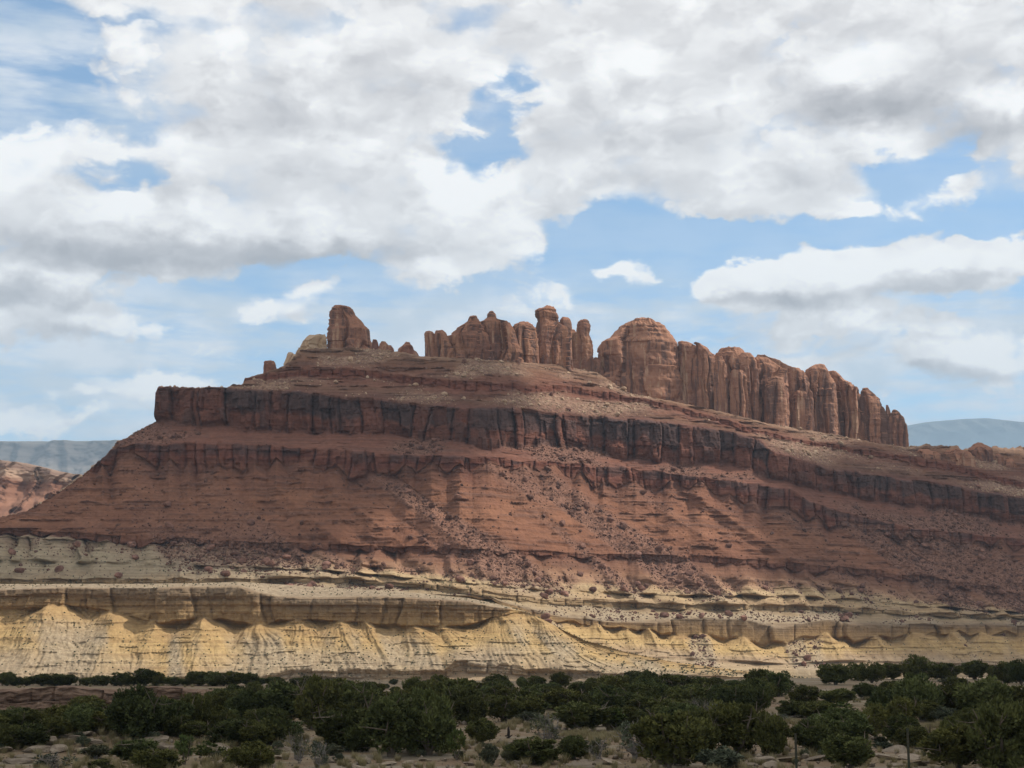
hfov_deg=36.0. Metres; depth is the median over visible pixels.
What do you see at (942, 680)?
sage shrub
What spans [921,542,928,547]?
boulder
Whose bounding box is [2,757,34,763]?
sandstone block
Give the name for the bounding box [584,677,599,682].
juniper tree
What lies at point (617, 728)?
sage shrub
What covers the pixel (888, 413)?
rock fin
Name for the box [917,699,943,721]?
juniper tree
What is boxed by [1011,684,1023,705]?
juniper tree
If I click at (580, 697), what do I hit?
juniper tree
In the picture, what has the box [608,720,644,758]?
dry bush
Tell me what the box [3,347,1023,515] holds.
rubble
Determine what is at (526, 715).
sage shrub
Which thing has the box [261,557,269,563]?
boulder
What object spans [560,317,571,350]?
rock pillar
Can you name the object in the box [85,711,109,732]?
juniper tree
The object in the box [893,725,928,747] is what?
juniper tree
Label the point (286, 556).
boulder
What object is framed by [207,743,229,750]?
sandstone block
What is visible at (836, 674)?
juniper tree
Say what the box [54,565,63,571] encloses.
boulder
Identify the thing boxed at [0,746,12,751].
sandstone block
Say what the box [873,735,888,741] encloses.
sage shrub
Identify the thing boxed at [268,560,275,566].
boulder
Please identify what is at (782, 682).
juniper tree
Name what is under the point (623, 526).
boulder
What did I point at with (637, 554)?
boulder
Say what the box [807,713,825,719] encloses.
juniper tree
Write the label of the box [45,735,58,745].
sandstone block
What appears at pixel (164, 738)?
sandstone block
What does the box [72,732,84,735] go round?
sage shrub
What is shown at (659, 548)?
boulder
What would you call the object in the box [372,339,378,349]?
rock stub
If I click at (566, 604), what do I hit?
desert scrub
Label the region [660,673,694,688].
juniper tree
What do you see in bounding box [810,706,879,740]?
juniper tree
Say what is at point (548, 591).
boulder
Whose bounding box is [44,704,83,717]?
juniper tree
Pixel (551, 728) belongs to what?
dry bush
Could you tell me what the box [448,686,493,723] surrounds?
juniper tree
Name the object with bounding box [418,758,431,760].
sandstone block
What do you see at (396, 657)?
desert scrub
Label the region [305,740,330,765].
dry bush
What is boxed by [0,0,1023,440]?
sky
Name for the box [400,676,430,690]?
juniper tree
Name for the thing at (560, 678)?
juniper tree
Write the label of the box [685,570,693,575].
boulder
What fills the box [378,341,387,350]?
rock stub
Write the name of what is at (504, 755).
sage shrub
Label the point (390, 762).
sandstone block
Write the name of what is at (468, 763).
sandstone block
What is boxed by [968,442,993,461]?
rock hump
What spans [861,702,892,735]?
juniper tree
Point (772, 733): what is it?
juniper tree
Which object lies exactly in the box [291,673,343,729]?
juniper tree
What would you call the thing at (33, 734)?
juniper tree
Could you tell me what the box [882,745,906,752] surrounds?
sandstone block
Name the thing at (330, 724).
juniper tree
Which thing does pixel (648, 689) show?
juniper tree
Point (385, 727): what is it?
juniper tree
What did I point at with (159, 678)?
juniper tree
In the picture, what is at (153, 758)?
juniper tree
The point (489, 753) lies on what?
sage shrub
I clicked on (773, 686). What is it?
juniper tree
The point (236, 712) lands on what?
juniper tree
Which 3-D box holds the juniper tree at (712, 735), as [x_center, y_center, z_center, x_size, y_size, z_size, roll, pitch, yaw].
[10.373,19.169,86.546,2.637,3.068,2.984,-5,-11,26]
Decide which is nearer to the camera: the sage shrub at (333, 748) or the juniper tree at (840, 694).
the sage shrub at (333, 748)
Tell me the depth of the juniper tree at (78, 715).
97.25 m
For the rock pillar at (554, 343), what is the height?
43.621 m
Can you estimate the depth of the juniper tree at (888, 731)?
96.59 m
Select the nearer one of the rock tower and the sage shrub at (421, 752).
the sage shrub at (421, 752)
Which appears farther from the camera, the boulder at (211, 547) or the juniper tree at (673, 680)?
the boulder at (211, 547)
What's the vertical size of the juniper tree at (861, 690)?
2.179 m
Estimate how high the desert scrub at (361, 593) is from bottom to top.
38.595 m
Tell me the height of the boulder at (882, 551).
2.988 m
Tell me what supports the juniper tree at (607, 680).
on the ground at (816, 682)
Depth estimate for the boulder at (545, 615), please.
714.21 m
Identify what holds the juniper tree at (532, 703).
on the ground at (816, 682)
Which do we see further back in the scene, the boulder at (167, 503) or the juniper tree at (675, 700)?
the boulder at (167, 503)
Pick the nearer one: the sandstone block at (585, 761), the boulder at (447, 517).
the sandstone block at (585, 761)
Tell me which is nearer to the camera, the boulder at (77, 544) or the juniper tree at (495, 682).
the juniper tree at (495, 682)
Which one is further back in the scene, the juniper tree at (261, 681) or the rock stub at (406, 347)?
the rock stub at (406, 347)
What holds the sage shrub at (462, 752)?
on the ground at (816, 682)
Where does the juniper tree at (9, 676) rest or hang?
on the ground at (816, 682)
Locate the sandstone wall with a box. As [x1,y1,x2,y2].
[678,341,887,444]
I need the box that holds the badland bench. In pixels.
[0,582,804,680]
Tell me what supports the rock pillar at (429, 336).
on the mesa
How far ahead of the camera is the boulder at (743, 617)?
779.35 m
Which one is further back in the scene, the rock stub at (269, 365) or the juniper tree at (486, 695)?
the rock stub at (269, 365)
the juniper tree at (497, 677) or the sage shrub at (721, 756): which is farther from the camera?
the juniper tree at (497, 677)
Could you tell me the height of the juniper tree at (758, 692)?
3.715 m
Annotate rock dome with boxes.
[597,317,684,403]
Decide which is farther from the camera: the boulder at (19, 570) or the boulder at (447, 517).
the boulder at (447, 517)
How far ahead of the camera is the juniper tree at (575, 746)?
85.70 m
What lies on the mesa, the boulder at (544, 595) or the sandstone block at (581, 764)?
the boulder at (544, 595)
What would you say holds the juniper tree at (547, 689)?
on the ground at (816, 682)
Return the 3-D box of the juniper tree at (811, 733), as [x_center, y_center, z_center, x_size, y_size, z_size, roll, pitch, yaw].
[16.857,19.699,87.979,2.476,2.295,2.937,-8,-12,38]
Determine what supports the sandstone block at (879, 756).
on the ground at (816, 682)
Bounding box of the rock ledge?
[0,685,212,710]
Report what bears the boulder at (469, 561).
on the mesa
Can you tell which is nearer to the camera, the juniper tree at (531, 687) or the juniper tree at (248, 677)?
the juniper tree at (531, 687)
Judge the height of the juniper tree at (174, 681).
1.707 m
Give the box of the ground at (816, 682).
[0,677,1023,767]
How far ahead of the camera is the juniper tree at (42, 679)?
258.24 m
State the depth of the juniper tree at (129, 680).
251.73 m
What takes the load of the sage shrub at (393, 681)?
on the ground at (816, 682)
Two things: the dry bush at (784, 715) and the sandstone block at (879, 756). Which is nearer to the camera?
the sandstone block at (879, 756)
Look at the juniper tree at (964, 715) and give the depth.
109.85 m
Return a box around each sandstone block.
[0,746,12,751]
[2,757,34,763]
[14,754,36,758]
[22,745,50,752]
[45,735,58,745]
[49,744,67,752]
[67,735,79,740]
[83,731,91,735]
[89,738,102,743]
[138,735,168,741]
[157,742,169,749]
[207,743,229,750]
[274,745,292,751]
[351,764,363,767]
[381,761,396,764]
[400,760,414,763]
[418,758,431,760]
[463,762,476,764]
[564,762,595,767]
[579,759,603,765]
[601,757,621,764]
[734,763,755,766]
[746,756,774,762]
[762,760,786,767]
[778,756,803,761]
[804,755,825,760]
[875,754,901,759]
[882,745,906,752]
[886,763,904,766]
[898,753,920,759]
[910,761,929,764]
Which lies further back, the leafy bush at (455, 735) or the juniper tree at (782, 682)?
the juniper tree at (782, 682)
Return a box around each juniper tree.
[0,671,17,685]
[0,710,40,726]
[0,714,10,723]
[0,723,24,749]
[5,706,41,713]
[8,677,24,685]
[13,722,52,746]
[20,676,35,685]
[21,708,62,722]
[31,673,52,685]
[39,716,73,738]
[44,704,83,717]
[48,673,63,685]
[51,674,78,684]
[62,702,98,731]
[64,706,104,713]
[67,695,105,705]
[78,677,92,685]
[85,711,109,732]
[86,701,107,709]
[86,758,114,767]
[87,675,109,685]
[104,682,171,739]
[104,716,129,735]
[106,672,133,685]
[108,738,159,760]
[122,675,141,684]
[129,748,187,767]
[133,668,157,685]
[148,671,166,685]
[154,694,173,731]
[157,696,194,733]
[161,713,191,735]
[163,676,184,685]
[179,720,212,737]
[180,679,192,685]
[180,690,212,720]
[184,671,205,685]
[198,705,236,726]
[200,671,222,685]
[205,717,250,744]
[209,688,242,693]
[209,690,237,707]
[215,675,227,685]
[219,683,251,691]
[220,740,274,767]
[221,671,244,684]
[223,689,264,716]
[223,708,242,720]
[232,718,280,744]
[240,672,259,684]
[242,707,259,720]
[245,681,264,692]
[252,680,305,719]
[255,705,293,744]
[258,678,265,684]
[261,747,274,767]
[263,676,284,683]
[263,679,283,689]
[289,677,300,684]
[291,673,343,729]
[294,675,312,686]
[313,706,364,748]
[324,677,348,686]
[337,681,382,708]
[337,701,367,714]
[337,719,370,751]
[354,680,387,690]
[356,690,424,757]
[357,679,383,701]
[383,687,417,699]
[389,686,400,691]
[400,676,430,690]
[401,686,462,755]
[415,684,444,698]
[426,674,449,686]
[431,677,476,697]
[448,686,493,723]
[448,689,488,708]
[464,717,501,741]
[475,681,488,689]
[478,685,493,693]
[480,673,509,682]
[481,690,493,699]
[482,679,514,688]
[486,683,521,695]
[487,693,524,721]
[502,738,524,751]
[507,736,562,764]
[512,694,545,713]
[514,689,538,697]
[516,676,528,687]
[520,683,542,691]
[525,675,546,684]
[540,682,561,687]
[540,688,586,709]
[540,699,551,712]
[541,685,565,708]
[548,672,571,687]
[549,700,612,730]
[556,734,589,759]
[559,692,595,705]
[567,681,586,692]
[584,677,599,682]
[584,680,596,691]
[588,683,630,707]
[592,674,629,689]
[604,705,639,727]
[613,688,639,707]
[622,670,642,683]
[622,682,661,698]
[624,695,669,711]
[628,709,706,767]
[630,669,667,685]
[634,691,647,696]
[635,678,669,698]
[656,696,690,705]
[658,700,706,715]
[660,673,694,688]
[663,684,707,700]
[665,686,706,704]
[686,706,724,750]
[691,676,708,683]
[698,677,723,685]
[707,684,750,708]
[707,698,772,753]
[720,679,743,685]
[731,677,774,710]
[743,668,769,683]
[747,677,778,700]
[753,708,793,756]
[766,670,797,696]
[775,699,806,717]
[786,684,821,701]
[790,716,841,753]
[797,700,833,717]
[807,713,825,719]
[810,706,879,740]
[815,662,856,684]
[817,688,857,703]
[818,731,877,767]
[846,662,865,680]
[851,682,877,697]
[855,661,885,682]
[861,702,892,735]
[863,686,895,706]
[879,680,897,690]
[881,714,919,744]
[882,663,902,678]
[884,683,895,689]
[885,695,922,721]
[892,671,946,719]
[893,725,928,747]
[897,654,930,680]
[915,723,980,767]
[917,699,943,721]
[921,661,964,679]
[936,677,974,714]
[939,715,963,728]
[951,707,978,724]
[952,674,1014,713]
[955,692,1023,767]
[959,659,988,679]
[986,665,997,679]
[992,660,1016,682]
[1002,659,1023,683]
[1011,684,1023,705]
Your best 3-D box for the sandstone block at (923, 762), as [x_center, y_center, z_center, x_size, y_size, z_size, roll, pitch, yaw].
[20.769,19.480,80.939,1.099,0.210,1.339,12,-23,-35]
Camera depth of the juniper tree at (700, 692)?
155.21 m
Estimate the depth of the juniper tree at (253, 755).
77.74 m
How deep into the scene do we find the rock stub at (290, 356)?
904.85 m
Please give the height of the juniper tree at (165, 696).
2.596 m
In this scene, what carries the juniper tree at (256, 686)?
on the ground at (816, 682)
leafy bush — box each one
[174,733,195,764]
[193,740,226,759]
[290,719,304,738]
[447,727,466,759]
[606,707,626,729]
[818,701,859,714]
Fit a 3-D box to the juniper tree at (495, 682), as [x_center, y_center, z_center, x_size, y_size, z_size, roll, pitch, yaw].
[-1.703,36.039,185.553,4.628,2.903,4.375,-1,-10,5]
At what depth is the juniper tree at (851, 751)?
77.23 m
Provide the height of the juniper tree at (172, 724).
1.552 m
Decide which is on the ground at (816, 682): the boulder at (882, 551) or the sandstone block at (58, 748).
the sandstone block at (58, 748)
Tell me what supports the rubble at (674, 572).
on the mesa
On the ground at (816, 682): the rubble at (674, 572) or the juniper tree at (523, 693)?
the juniper tree at (523, 693)
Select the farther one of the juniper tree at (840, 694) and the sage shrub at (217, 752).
the juniper tree at (840, 694)
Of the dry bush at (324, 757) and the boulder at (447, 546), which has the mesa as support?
the boulder at (447, 546)
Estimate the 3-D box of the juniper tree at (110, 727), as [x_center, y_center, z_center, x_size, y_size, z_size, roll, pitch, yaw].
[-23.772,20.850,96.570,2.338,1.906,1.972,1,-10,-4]
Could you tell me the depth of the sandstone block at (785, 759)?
81.74 m
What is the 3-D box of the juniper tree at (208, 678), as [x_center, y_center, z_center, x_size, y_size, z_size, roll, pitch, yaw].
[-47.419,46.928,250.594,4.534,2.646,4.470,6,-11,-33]
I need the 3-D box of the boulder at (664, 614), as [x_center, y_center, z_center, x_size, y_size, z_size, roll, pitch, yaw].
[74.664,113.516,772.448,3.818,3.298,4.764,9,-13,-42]
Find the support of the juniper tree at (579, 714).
on the ground at (816, 682)
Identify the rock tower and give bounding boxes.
[326,305,371,348]
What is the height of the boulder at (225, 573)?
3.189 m
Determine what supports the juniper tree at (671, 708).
on the ground at (816, 682)
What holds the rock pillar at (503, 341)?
on the mesa
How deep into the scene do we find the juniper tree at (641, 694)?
149.41 m
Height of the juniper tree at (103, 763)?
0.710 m
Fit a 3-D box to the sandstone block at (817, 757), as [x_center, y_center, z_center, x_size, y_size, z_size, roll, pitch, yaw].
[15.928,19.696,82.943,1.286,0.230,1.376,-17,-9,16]
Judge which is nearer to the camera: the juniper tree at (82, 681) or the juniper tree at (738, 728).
the juniper tree at (738, 728)
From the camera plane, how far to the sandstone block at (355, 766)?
80.00 m
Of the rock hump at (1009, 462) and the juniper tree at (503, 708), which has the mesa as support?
the rock hump at (1009, 462)
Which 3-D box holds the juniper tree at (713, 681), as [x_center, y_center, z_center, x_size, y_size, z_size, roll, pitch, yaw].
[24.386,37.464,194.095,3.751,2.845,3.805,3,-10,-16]
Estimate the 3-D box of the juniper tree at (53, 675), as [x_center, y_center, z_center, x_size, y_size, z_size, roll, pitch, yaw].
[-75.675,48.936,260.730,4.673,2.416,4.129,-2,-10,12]
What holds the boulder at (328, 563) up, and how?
on the mesa
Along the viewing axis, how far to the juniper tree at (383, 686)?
194.88 m
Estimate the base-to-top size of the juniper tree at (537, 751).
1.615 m
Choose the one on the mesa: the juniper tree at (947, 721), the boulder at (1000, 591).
the boulder at (1000, 591)
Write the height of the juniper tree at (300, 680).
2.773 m
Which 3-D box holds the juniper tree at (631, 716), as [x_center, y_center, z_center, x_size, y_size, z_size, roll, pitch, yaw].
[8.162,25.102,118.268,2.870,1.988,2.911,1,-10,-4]
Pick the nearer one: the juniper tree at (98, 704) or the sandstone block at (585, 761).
the sandstone block at (585, 761)
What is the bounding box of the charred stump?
[505,726,511,737]
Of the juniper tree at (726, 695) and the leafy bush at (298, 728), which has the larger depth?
the juniper tree at (726, 695)
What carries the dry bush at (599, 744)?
on the ground at (816, 682)
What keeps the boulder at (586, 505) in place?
on the mesa
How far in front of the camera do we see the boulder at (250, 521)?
777.14 m
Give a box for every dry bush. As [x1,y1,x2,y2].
[27,752,77,767]
[281,732,313,762]
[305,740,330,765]
[524,713,566,740]
[588,735,610,758]
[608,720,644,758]
[682,696,717,709]
[770,713,799,718]
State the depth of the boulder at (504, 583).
721.42 m
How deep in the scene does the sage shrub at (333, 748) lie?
87.92 m
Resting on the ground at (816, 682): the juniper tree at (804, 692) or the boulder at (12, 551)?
the juniper tree at (804, 692)
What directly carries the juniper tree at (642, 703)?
on the ground at (816, 682)
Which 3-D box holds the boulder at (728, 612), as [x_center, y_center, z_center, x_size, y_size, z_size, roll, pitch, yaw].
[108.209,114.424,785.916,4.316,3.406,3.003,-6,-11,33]
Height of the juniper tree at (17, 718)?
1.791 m
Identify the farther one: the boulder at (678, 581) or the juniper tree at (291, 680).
the boulder at (678, 581)
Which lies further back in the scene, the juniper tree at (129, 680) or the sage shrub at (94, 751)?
the juniper tree at (129, 680)
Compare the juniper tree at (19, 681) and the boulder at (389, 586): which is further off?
the boulder at (389, 586)
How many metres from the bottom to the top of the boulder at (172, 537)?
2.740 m
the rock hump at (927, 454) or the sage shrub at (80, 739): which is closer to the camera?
the sage shrub at (80, 739)
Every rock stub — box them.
[263,360,276,372]
[284,352,295,364]
[295,334,326,354]
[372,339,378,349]
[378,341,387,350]
[386,345,393,350]
[397,342,418,355]
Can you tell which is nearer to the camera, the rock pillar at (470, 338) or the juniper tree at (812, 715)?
the juniper tree at (812, 715)
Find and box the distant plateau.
[0,440,118,474]
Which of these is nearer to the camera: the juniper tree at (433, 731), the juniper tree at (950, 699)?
the juniper tree at (433, 731)
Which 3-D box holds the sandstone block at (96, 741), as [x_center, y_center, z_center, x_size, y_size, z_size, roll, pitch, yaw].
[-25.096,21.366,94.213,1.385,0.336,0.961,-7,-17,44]
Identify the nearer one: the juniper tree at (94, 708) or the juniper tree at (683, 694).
the juniper tree at (94, 708)
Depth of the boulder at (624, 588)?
784.28 m
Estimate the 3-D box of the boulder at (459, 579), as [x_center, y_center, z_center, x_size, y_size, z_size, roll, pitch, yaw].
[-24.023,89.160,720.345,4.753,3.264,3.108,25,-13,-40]
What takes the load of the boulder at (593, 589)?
on the mesa
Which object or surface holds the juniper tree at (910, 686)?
on the ground at (816, 682)
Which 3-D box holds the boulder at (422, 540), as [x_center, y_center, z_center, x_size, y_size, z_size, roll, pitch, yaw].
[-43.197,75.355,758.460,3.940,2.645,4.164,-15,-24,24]
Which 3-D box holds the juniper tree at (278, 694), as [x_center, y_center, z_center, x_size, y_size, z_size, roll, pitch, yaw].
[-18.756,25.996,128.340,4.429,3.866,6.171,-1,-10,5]
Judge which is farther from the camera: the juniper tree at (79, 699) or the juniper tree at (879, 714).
the juniper tree at (79, 699)
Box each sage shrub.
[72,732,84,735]
[75,736,90,746]
[79,744,111,758]
[147,731,161,736]
[211,751,221,758]
[273,748,282,754]
[324,743,343,755]
[332,753,343,761]
[388,679,398,684]
[414,749,425,755]
[452,751,464,758]
[478,743,499,765]
[500,750,517,762]
[514,711,539,722]
[612,726,622,732]
[694,745,746,767]
[800,748,810,757]
[872,741,892,748]
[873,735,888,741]
[926,705,956,720]
[937,677,958,685]
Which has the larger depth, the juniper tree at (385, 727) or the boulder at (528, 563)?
the boulder at (528, 563)
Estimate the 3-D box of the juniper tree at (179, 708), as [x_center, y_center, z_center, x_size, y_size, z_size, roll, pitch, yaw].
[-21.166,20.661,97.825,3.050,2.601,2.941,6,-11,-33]
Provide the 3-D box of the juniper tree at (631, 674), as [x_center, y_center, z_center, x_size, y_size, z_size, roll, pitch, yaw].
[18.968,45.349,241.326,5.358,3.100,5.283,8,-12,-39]
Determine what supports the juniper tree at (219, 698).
on the ground at (816, 682)
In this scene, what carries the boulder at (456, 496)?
on the mesa
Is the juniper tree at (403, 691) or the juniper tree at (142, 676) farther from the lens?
the juniper tree at (142, 676)
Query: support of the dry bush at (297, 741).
on the ground at (816, 682)
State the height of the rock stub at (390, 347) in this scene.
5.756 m
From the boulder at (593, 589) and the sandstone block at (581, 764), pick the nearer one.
the sandstone block at (581, 764)
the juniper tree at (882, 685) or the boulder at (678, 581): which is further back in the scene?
the boulder at (678, 581)
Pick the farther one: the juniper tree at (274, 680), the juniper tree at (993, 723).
the juniper tree at (274, 680)
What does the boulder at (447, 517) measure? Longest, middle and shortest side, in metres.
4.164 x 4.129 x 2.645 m
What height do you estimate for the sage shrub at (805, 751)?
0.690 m
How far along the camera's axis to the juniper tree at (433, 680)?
196.89 m
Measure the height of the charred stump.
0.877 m
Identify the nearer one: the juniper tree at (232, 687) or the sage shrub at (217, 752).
the sage shrub at (217, 752)
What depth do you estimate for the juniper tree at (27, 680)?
258.76 m
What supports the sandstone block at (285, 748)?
on the ground at (816, 682)
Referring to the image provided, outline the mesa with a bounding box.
[0,347,1023,677]
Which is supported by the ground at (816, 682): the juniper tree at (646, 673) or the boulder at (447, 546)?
the juniper tree at (646, 673)
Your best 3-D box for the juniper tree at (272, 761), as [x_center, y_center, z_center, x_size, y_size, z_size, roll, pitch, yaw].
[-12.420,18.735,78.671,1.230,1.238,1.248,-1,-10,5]
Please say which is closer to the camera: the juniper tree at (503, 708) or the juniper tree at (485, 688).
the juniper tree at (503, 708)
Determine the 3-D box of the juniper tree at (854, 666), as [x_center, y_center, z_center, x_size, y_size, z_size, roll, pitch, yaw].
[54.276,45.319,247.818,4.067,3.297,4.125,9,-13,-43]
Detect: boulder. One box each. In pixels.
[8,549,15,554]
[14,567,24,572]
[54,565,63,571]
[73,541,80,547]
[114,572,122,577]
[127,541,136,547]
[132,554,138,559]
[163,501,171,506]
[165,522,173,527]
[169,535,176,539]
[204,566,212,570]
[207,544,214,550]
[220,570,230,576]
[230,551,239,555]
[237,557,245,562]
[247,519,254,524]
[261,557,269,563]
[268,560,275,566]
[281,554,290,559]
[321,561,331,565]
[384,583,393,588]
[418,538,426,542]
[428,502,435,507]
[442,543,450,549]
[445,515,453,519]
[453,494,461,498]
[455,576,464,582]
[466,559,473,564]
[501,580,507,585]
[525,561,531,566]
[526,494,533,499]
[540,592,548,598]
[541,613,550,618]
[545,589,552,593]
[560,590,568,596]
[579,543,585,547]
[583,503,589,508]
[589,586,596,592]
[619,524,627,528]
[620,586,627,591]
[634,551,640,557]
[637,585,645,590]
[655,546,663,551]
[659,612,668,616]
[674,579,682,583]
[676,614,682,618]
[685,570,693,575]
[724,610,732,615]
[740,615,746,620]
[803,654,810,660]
[841,522,848,526]
[845,612,852,616]
[877,549,885,553]
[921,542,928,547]
[998,589,1005,594]
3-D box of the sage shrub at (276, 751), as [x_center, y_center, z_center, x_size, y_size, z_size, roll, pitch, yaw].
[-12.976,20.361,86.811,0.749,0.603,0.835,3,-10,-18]
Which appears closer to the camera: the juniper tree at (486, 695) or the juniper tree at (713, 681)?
the juniper tree at (486, 695)
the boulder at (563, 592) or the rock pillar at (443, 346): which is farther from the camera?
the rock pillar at (443, 346)
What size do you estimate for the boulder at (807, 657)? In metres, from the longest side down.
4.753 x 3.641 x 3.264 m
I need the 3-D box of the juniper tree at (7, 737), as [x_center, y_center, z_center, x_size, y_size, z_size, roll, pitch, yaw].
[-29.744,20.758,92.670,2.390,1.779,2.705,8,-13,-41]
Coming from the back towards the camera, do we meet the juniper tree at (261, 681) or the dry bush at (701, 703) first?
the juniper tree at (261, 681)
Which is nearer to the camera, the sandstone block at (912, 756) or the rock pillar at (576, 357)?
the sandstone block at (912, 756)
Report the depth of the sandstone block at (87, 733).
96.15 m
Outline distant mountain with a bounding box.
[907,418,1023,449]
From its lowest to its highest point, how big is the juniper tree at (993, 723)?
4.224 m
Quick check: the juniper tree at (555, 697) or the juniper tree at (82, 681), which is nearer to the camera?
the juniper tree at (555, 697)
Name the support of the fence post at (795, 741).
on the ground at (816, 682)
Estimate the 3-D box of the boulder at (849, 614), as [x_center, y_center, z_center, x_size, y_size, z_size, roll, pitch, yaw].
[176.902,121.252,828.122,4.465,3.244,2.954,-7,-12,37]
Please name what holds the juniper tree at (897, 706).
on the ground at (816, 682)
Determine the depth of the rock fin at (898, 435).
1001.31 m
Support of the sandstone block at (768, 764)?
on the ground at (816, 682)
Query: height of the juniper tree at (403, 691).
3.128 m
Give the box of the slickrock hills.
[0,460,82,516]
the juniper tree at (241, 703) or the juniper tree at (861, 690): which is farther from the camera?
the juniper tree at (861, 690)
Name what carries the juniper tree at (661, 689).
on the ground at (816, 682)
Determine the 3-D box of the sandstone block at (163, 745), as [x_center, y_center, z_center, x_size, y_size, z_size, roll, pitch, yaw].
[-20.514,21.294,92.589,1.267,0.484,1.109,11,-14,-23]
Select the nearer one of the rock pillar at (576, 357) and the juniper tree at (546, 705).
the juniper tree at (546, 705)
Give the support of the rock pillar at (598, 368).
on the mesa
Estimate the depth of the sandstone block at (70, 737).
94.35 m
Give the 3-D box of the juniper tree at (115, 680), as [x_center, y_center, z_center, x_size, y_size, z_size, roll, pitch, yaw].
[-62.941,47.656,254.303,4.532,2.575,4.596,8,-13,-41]
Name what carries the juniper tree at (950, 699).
on the ground at (816, 682)
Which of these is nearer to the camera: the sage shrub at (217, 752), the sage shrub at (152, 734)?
the sage shrub at (217, 752)
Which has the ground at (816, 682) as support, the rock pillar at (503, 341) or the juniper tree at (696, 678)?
the juniper tree at (696, 678)
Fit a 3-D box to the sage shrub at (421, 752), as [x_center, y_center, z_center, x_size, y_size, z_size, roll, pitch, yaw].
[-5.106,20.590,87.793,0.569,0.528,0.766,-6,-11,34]
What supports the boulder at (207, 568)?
on the mesa
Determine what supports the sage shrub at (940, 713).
on the ground at (816, 682)
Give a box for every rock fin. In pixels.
[886,405,890,432]
[888,409,908,446]
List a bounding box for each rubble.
[0,386,1023,667]
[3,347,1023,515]
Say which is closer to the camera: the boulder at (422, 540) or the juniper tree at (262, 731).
the juniper tree at (262, 731)
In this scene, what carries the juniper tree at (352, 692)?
on the ground at (816, 682)
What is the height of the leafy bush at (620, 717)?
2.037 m
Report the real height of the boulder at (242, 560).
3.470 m
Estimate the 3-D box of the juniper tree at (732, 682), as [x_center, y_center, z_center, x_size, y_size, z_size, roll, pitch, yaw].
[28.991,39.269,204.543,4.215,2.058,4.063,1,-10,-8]
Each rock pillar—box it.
[424,331,434,356]
[434,330,455,357]
[448,315,494,359]
[480,311,523,364]
[513,321,538,362]
[535,305,573,370]
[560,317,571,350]
[572,329,580,368]
[576,319,594,371]
[594,357,603,375]
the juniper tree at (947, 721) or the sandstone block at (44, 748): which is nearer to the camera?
the sandstone block at (44, 748)
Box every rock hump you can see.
[916,449,942,460]
[944,449,976,467]
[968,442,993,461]
[994,453,1003,465]
[1004,458,1016,467]
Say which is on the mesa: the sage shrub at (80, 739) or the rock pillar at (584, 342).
the rock pillar at (584, 342)
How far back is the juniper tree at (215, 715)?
100.26 m
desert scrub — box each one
[0,540,1021,667]
[0,582,798,676]
[1,612,807,679]
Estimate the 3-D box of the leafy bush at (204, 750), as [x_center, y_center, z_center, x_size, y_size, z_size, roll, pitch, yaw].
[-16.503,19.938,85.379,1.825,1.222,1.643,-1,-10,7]
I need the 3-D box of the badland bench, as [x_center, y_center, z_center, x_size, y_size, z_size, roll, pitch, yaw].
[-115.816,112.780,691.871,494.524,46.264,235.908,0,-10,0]
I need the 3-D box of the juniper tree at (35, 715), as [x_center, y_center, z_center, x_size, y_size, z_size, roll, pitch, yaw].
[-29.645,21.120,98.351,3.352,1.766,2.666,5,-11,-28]
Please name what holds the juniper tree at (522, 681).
on the ground at (816, 682)
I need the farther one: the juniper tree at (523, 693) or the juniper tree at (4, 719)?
the juniper tree at (523, 693)
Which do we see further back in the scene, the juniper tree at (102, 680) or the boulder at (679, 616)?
the boulder at (679, 616)
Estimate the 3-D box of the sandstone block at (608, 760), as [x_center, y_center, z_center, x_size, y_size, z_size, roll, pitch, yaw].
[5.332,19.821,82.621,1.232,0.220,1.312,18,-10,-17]
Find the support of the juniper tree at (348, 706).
on the ground at (816, 682)
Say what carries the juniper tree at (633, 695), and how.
on the ground at (816, 682)
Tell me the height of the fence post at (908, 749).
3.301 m
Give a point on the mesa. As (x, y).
(326, 435)
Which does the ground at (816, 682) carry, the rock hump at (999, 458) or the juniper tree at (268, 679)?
the juniper tree at (268, 679)
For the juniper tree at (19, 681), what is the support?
on the ground at (816, 682)
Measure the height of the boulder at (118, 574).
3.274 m
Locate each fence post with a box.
[794,733,797,767]
[906,728,909,767]
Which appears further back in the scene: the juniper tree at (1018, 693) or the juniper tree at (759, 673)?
the juniper tree at (759, 673)
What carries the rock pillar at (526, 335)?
on the mesa
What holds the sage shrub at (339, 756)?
on the ground at (816, 682)
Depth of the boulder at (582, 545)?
808.90 m
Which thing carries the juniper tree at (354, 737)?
on the ground at (816, 682)
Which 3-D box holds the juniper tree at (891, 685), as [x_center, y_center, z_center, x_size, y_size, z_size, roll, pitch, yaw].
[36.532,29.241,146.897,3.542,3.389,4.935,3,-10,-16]
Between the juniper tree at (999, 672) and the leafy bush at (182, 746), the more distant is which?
the juniper tree at (999, 672)
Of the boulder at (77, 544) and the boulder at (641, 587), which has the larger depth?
the boulder at (641, 587)
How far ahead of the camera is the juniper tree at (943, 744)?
78.34 m
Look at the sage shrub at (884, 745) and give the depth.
93.33 m

